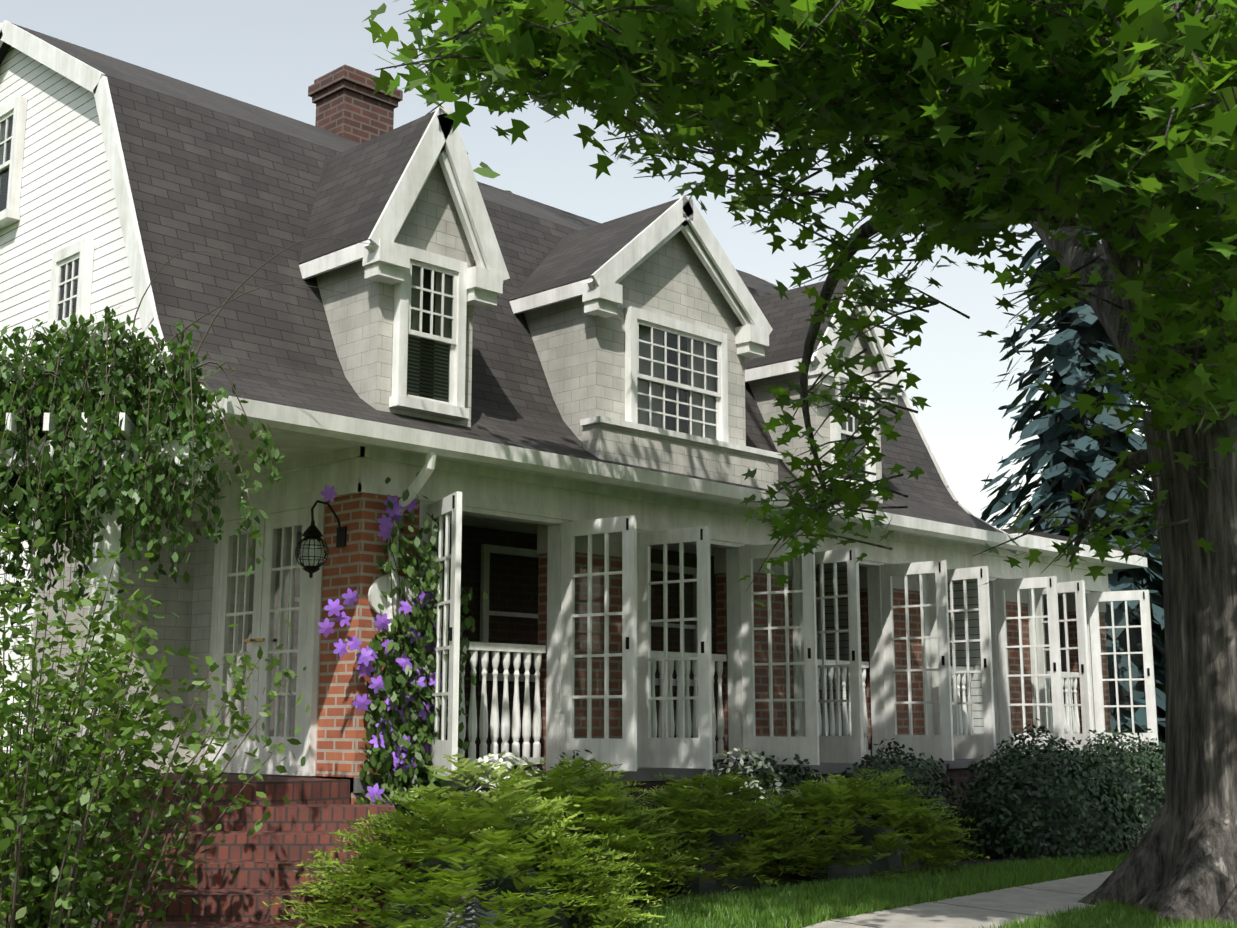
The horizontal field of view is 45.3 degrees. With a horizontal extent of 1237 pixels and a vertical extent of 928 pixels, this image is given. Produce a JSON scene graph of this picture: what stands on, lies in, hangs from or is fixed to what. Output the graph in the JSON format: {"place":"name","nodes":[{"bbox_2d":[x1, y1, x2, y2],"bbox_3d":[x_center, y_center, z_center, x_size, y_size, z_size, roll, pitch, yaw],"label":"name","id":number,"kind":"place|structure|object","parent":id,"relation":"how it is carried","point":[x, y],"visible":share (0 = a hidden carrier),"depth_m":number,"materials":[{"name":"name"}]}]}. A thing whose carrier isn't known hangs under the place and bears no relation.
{"place":"outdoors","nodes":[
{"label":"outdoors","id":0,"kind":"place"},
{"bbox_2d":[25,493,324,775],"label":"house wall","id":1,"kind":"structure","parent":0,"point":[189,603],"depth_m":11.48,"materials":[{"name":"white wood"}]},
{"bbox_2d":[316,493,419,812],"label":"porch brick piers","id":2,"kind":"structure","parent":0,"point":[352,565],"depth_m":10.29,"materials":[{"name":"red brick"}]},
{"bbox_2d":[295,500,346,577],"bbox_3d":[-2.065,0.526,10.293,0.231,0.547,0.373,-9,-14,43],"label":"metal lantern","id":3,"kind":"object","parent":2,"relation":"attached to","point":[312,531],"visible":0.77,"depth_m":10.24,"materials":[{"name":"black metal"}]},
{"bbox_2d":[297,538,326,566],"bbox_3d":[-2.114,0.610,10.226,0.208,0.210,0.208,-9,-14,43],"label":"lantern glass","id":4,"kind":"object","parent":3,"relation":"attached to","point":[325,551],"visible":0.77,"depth_m":10.27,"materials":[{"name":"clear glass"}]},
{"bbox_2d":[368,575,414,615],"bbox_3d":[-1.578,0.926,10.351,0.025,0.310,0.400,-9,-14,43],"label":"oval plaque","id":5,"kind":"object","parent":2,"relation":"attached to","point":[376,597],"visible":0.46,"depth_m":10.28,"materials":[{"name":"white paint"}]},
{"bbox_2d":[0,119,863,481],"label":"window curtains","id":6,"kind":"object","parent":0,"point":[656,391],"depth_m":12.67,"materials":[{"name":"white fabric"}]},
{"bbox_2d":[269,522,816,758],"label":"house wall","id":7,"kind":"structure","parent":0,"point":[513,583],"depth_m":14.16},
{"bbox_2d":[276,526,821,689],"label":"window frames","id":8,"kind":"structure","parent":7,"relation":"attached to","point":[486,551],"depth_m":14.03,"materials":[{"name":"white paint"}]},
{"bbox_2d":[315,160,882,502],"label":"dormer walls","id":9,"kind":"structure","parent":0,"point":[581,353],"depth_m":12.41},
{"bbox_2d":[299,111,849,368],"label":"dormer roofs","id":10,"kind":"structure","parent":9,"relation":"on","point":[357,186],"depth_m":12.03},
{"bbox_2d":[0,0,1197,537],"label":"sky","id":11,"kind":"structure","parent":0,"point":[265,54],"materials":[{"name":"white"}]},
{"bbox_2d":[412,767,992,866],"bbox_3d":[1.319,3.680,14.614,2.190,1.300,11.210,-9,-14,43],"label":"porch foundation","id":12,"kind":"object","parent":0,"point":[958,776],"depth_m":13.89,"materials":[{"name":"red brick"}]},
{"bbox_2d":[222,755,1109,792],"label":"porch floor","id":13,"kind":"structure","parent":12,"relation":"on","point":[639,774],"depth_m":12.24,"materials":[{"name":"paint"}]},
{"bbox_2d":[318,471,486,866],"bbox_3d":[-1.452,1.639,10.023,0.490,3.290,1.311,-9,-14,43],"label":"clematis vine","id":14,"kind":"object","parent":13,"relation":"on","point":[418,733],"depth_m":10.13,"materials":[{"name":"green plant"}]},
{"bbox_2d":[435,640,1079,765],"bbox_3d":[2.006,2.336,14.212,0.072,0.910,10.110,-9,-14,43],"label":"porch balustrade","id":15,"kind":"object","parent":13,"relation":"on","point":[505,649],"visible":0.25,"depth_m":12.41,"materials":[{"name":"white wood"}]},
{"bbox_2d":[537,552,1110,769],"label":"porch brick piers","id":16,"kind":"structure","parent":13,"relation":"on","point":[760,644],"depth_m":13.39,"materials":[{"name":"red brick"}]},
{"bbox_2d":[537,521,1105,612],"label":"porch pier caps","id":17,"kind":"object","parent":16,"relation":"on","point":[616,546],"visible":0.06,"depth_m":13.46,"materials":[{"name":"white wood"}]},
{"bbox_2d":[467,152,1165,738],"bbox_3d":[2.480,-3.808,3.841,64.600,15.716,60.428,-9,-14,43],"label":"tree","id":18,"kind":"object","parent":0,"point":[485,170],"depth_m":29.45,"materials":[{"name":"green plant"}]},
{"bbox_2d":[628,857,1104,927],"bbox_3d":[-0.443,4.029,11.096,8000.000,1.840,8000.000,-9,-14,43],"label":"lawn","id":19,"kind":"structure","parent":0,"point":[783,877],"depth_m":11.02,"materials":[{"name":"green plant"}]},
{"bbox_2d":[0,412,211,927],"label":"pergola","id":20,"kind":"object","parent":19,"relation":"on","point":[111,533],"visible":0.23,"depth_m":8.43,"materials":[{"name":"white paint"}]},
{"bbox_2d":[0,238,368,656],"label":"weeping tree","id":21,"kind":"object","parent":20,"relation":"on","point":[38,397],"depth_m":8.40,"materials":[{"name":"green plant"}]},
{"bbox_2d":[0,513,309,927],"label":"shrub","id":22,"kind":"object","parent":19,"relation":"on","point":[94,865],"depth_m":7.17,"materials":[{"name":"green plant"}]},
{"bbox_2d":[9,772,410,927],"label":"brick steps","id":23,"kind":"structure","parent":19,"relation":"on","point":[267,857],"depth_m":8.97,"materials":[{"name":"red brick"}]},
{"bbox_2d":[0,46,983,776],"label":"house siding","id":24,"kind":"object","parent":19,"relation":"on","point":[66,198],"depth_m":11.52,"materials":[{"name":"white wood"}]},
{"bbox_2d":[0,96,94,339],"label":"window frames","id":25,"kind":"structure","parent":24,"relation":"attached to","point":[82,251],"depth_m":11.08,"materials":[{"name":"white wood"}]},
{"bbox_2d":[0,118,854,480],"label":"dark window","id":26,"kind":"structure","parent":24,"relation":"attached to","point":[672,358],"depth_m":12.78,"materials":[{"name":"black glass"}]},
{"bbox_2d":[407,336,448,401],"bbox_3d":[-1.406,-0.691,10.888,0.005,0.437,0.400,-9,-14,43],"label":"window blind","id":27,"kind":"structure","parent":26,"relation":"in","point":[425,367],"depth_m":10.89,"materials":[{"name":"black plastic"}]},
{"bbox_2d":[0,116,864,477],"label":"window glass","id":28,"kind":"object","parent":26,"relation":"attached to","point":[448,336],"visible":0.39,"depth_m":12.14,"materials":[{"name":"glass"}]},
{"bbox_2d":[0,23,1005,533],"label":"roof","id":29,"kind":"structure","parent":24,"relation":"on","point":[234,181],"depth_m":11.21,"materials":[{"name":"tile"}]},
{"bbox_2d":[308,65,402,143],"bbox_3d":[-2.637,-3.045,14.760,0.600,1.600,0.720,-9,-14,43],"label":"chimney","id":30,"kind":"object","parent":29,"relation":"on","point":[349,104],"visible":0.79,"depth_m":14.61,"materials":[{"name":"brick"}]},
{"bbox_2d":[0,20,1017,553],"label":"roof trim","id":31,"kind":"structure","parent":29,"relation":"attached to","point":[82,74],"depth_m":10.65,"materials":[{"name":"white paint"}]},
{"bbox_2d":[299,105,903,495],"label":"dormer trim","id":32,"kind":"structure","parent":29,"relation":"on","point":[384,257],"depth_m":12.18,"materials":[{"name":"white wood"}]},
{"bbox_2d":[175,420,1112,775],"bbox_3d":[1.014,1.688,14.337,2.625,2.330,12.700,-9,-14,43],"label":"porch frame","id":33,"kind":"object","parent":19,"relation":"on","point":[495,496],"depth_m":11.67,"materials":[{"name":"white wood"}]},
{"bbox_2d":[382,452,436,789],"bbox_3d":[-1.430,1.341,10.106,0.476,2.857,0.076,-9,-14,43],"label":"downspout","id":34,"kind":"object","parent":33,"relation":"attached to","point":[421,478],"visible":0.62,"depth_m":10.27,"materials":[{"name":"white paint"}]},
{"bbox_2d":[217,396,1032,551],"bbox_3d":[1.003,0.271,12.558,0.130,0.140,9.870,-9,-14,43],"label":"gutter","id":35,"kind":"object","parent":33,"relation":"attached to","point":[272,415],"visible":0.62,"depth_m":10.84,"materials":[{"name":"white paint"}]},
{"bbox_2d":[211,491,1158,775],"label":"french doors","id":36,"kind":"structure","parent":33,"relation":"attached to","point":[943,743],"depth_m":12.20,"materials":[{"name":"white wood"}]},
{"bbox_2d":[244,638,264,641],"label":"door handles","id":37,"kind":"object","parent":36,"relation":"attached to","point":[255,640],"depth_m":10.88,"materials":[{"name":"gold metal"}]},
{"bbox_2d":[222,514,1146,738],"bbox_3d":[1.607,1.834,14.344,2.244,1.550,10.869,-9,-14,43],"label":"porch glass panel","id":38,"kind":"object","parent":36,"relation":"in","point":[231,601],"visible":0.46,"depth_m":11.21,"materials":[{"name":"clear glass"}]},
{"bbox_2d":[449,495,1149,675],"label":"door hinges","id":39,"kind":"object","parent":36,"relation":"attached to","point":[809,649],"visible":0.38,"depth_m":13.15,"materials":[{"name":"black metal"}]},
{"bbox_2d":[996,533,1147,569],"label":"roof fascia","id":40,"kind":"structure","parent":33,"relation":"on","point":[1044,546],"depth_m":17.36,"materials":[{"name":"white wood"}]},
{"bbox_2d":[1000,529,1144,554],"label":"wing roof","id":41,"kind":"structure","parent":33,"relation":"on","point":[1051,536],"depth_m":16.73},
{"bbox_2d":[362,0,1236,926],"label":"maple tree","id":42,"kind":"object","parent":19,"relation":"on","point":[1148,28],"depth_m":7.86,"materials":[{"name":"green plant"}]},
{"bbox_2d":[571,836,1141,927],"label":"shrub bed soil","id":43,"kind":"structure","parent":19,"relation":"on","point":[983,860],"depth_m":10.94,"materials":[{"name":"brown soil"}]},
{"bbox_2d":[447,748,782,829],"bbox_3d":[0.083,2.449,11.310,3.356,0.551,0.636,9,-13,-42],"label":"white flowering shrub","id":44,"kind":"object","parent":43,"relation":"on","point":[741,757],"visible":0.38,"depth_m":11.86,"materials":[{"name":"white plant"}]},
{"bbox_2d":[262,753,989,927],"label":"juniper shrub","id":45,"kind":"object","parent":43,"relation":"on","point":[505,820],"visible":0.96,"depth_m":8.85,"materials":[{"name":"green plant"}]},
{"bbox_2d":[376,769,1161,927],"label":"shrub","id":46,"kind":"object","parent":43,"relation":"on","point":[474,909],"visible":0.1,"depth_m":10.45,"materials":[{"name":"green plant"}]},
{"bbox_2d":[547,718,1164,862],"bbox_3d":[4.081,3.043,14.091,2.622,1.219,12.162,-9,-14,43],"label":"yew shrub","id":47,"kind":"object","parent":43,"relation":"on","point":[1011,771],"visible":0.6,"depth_m":12.77,"materials":[{"name":"green plant"}]},
{"bbox_2d":[979,172,1165,767],"bbox_3d":[6.832,-0.892,21.663,4.503,11.533,4.342,-9,-14,43],"label":"spruce tree","id":48,"kind":"object","parent":19,"relation":"on","point":[1076,350],"visible":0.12,"depth_m":20.98,"materials":[{"name":"teal plant"}]},
{"bbox_2d":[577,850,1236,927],"bbox_3d":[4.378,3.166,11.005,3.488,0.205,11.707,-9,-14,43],"label":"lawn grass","id":49,"kind":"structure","parent":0,"point":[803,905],"depth_m":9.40,"materials":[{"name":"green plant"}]},
{"bbox_2d":[816,569,1068,710],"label":"wing end wall","id":50,"kind":"structure","parent":0,"point":[1062,631],"depth_m":18.66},
{"bbox_2d":[804,871,1112,927],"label":"walk path","id":51,"kind":"structure","parent":0,"point":[1019,899],"depth_m":9.45,"materials":[{"name":"concrete"}]}
]}

